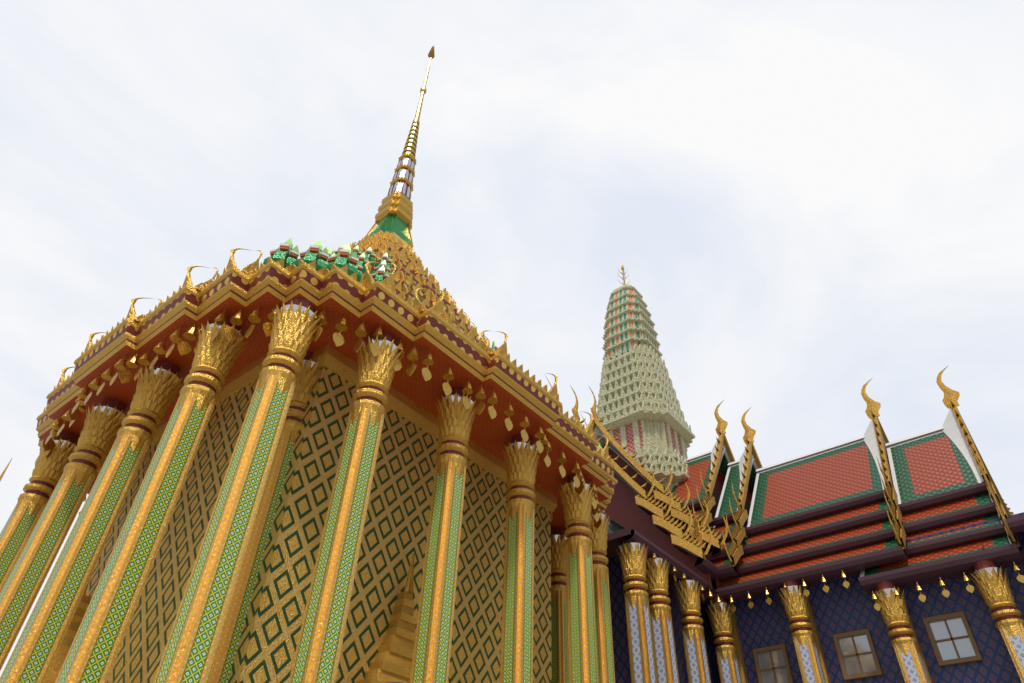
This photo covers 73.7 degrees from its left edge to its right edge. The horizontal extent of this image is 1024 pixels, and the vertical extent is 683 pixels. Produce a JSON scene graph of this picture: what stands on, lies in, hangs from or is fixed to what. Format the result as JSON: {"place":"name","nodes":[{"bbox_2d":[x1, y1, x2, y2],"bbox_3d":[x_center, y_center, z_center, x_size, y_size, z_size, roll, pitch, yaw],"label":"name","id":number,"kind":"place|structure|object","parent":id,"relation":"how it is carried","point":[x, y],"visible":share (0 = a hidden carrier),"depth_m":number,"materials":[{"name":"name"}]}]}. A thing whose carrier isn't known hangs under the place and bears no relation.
{"place":"outdoors","nodes":[
{"label":"outdoors","id":0,"kind":"place"},
{"bbox_2d":[0,297,614,682],"bbox_3d":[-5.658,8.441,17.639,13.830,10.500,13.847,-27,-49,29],"label":"columns","id":1,"kind":"structure","parent":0,"point":[204,637],"depth_m":13.85,"materials":[{"name":"gold metal"}]},
{"bbox_2d":[36,260,617,528],"bbox_3d":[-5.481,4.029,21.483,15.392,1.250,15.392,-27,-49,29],"label":"roof eaves","id":2,"kind":"object","parent":1,"relation":"on","point":[337,293],"visible":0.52,"depth_m":16.45,"materials":[{"name":"gold metal"}]},
{"bbox_2d":[35,304,601,528],"bbox_3d":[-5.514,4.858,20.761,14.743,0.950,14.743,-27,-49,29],"label":"hanging bells","id":3,"kind":"object","parent":2,"relation":"hanging from","point":[73,414],"visible":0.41,"depth_m":16.07,"materials":[{"name":"gold metal"}]},
{"bbox_2d":[43,238,613,476],"bbox_3d":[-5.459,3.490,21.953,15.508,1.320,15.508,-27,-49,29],"label":"roof edge ornaments","id":4,"kind":"object","parent":2,"relation":"on","point":[344,259],"visible":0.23,"depth_m":15.79},
{"bbox_2d":[351,240,478,343],"bbox_3d":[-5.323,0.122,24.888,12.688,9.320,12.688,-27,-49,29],"label":"roof ornaments","id":5,"kind":"object","parent":2,"relation":"on","point":[422,297],"visible":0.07,"depth_m":22.62},
{"bbox_2d":[287,232,498,351],"bbox_3d":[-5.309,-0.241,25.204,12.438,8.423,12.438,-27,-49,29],"label":"mondop roof ornaments","id":6,"kind":"object","parent":5,"relation":"on","point":[381,272],"visible":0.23,"depth_m":22.52},
{"bbox_2d":[363,45,434,250],"bbox_3d":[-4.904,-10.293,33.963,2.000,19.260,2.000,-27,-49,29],"label":"spire","id":7,"kind":"structure","parent":5,"relation":"on","point":[393,216],"depth_m":29.90,"materials":[{"name":"gold metal"}]},
{"bbox_2d":[85,344,556,682],"bbox_3d":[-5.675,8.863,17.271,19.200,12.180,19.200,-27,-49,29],"label":"wall","id":8,"kind":"structure","parent":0,"point":[394,535],"depth_m":15.25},
{"bbox_2d":[44,553,415,682],"bbox_3d":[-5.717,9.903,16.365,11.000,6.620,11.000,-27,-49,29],"label":"mondop doors","id":9,"kind":"structure","parent":8,"relation":"in","point":[393,659],"depth_m":14.03,"materials":[{"name":"gold metal"}]},
{"bbox_2d":[0,459,1013,514],"bbox_3d":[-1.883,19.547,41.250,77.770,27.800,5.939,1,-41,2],"label":"distant spires","id":10,"kind":"object","parent":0,"point":[5,469],"visible":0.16,"depth_m":50.75,"materials":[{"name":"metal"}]},
{"bbox_2d":[0,0,1023,676],"label":"sky","id":11,"kind":"structure","parent":0,"point":[806,203],"materials":[{"name":"white"}]},
{"bbox_2d":[596,265,694,492],"bbox_3d":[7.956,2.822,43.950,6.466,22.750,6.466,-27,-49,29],"label":"tower","id":12,"kind":"structure","parent":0,"point":[640,411],"depth_m":41.16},
{"bbox_2d":[606,502,1023,682],"bbox_3d":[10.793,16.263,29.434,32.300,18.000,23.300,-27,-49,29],"label":"pantheon walls","id":13,"kind":"structure","parent":0,"point":[838,608],"depth_m":24.02,"materials":[{"name":"blue tile"}]},
{"bbox_2d":[571,365,1023,606],"bbox_3d":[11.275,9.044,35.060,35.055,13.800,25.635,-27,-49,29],"label":"pantheon roofs","id":14,"kind":"structure","parent":13,"relation":"on","point":[868,504],"depth_m":28.31,"materials":[{"name":"red tile"}]},
{"bbox_2d":[645,549,1023,611],"bbox_3d":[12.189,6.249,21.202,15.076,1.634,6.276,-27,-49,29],"label":"hanging bells","id":15,"kind":"object","parent":14,"relation":"hanging from","point":[946,593],"visible":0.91,"depth_m":24.45,"materials":[{"name":"gold metal"}]},
{"bbox_2d":[683,611,982,682],"bbox_3d":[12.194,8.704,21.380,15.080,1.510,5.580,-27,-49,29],"label":"windows","id":16,"kind":"structure","parent":13,"relation":"in","point":[952,639],"depth_m":23.77,"materials":[{"name":"grey glass"}]},
{"bbox_2d":[616,536,1023,682],"bbox_3d":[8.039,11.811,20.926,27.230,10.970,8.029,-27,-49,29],"label":"columns","id":17,"kind":"structure","parent":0,"point":[652,651],"depth_m":23.01,"materials":[{"name":"gold metal"}]}
]}

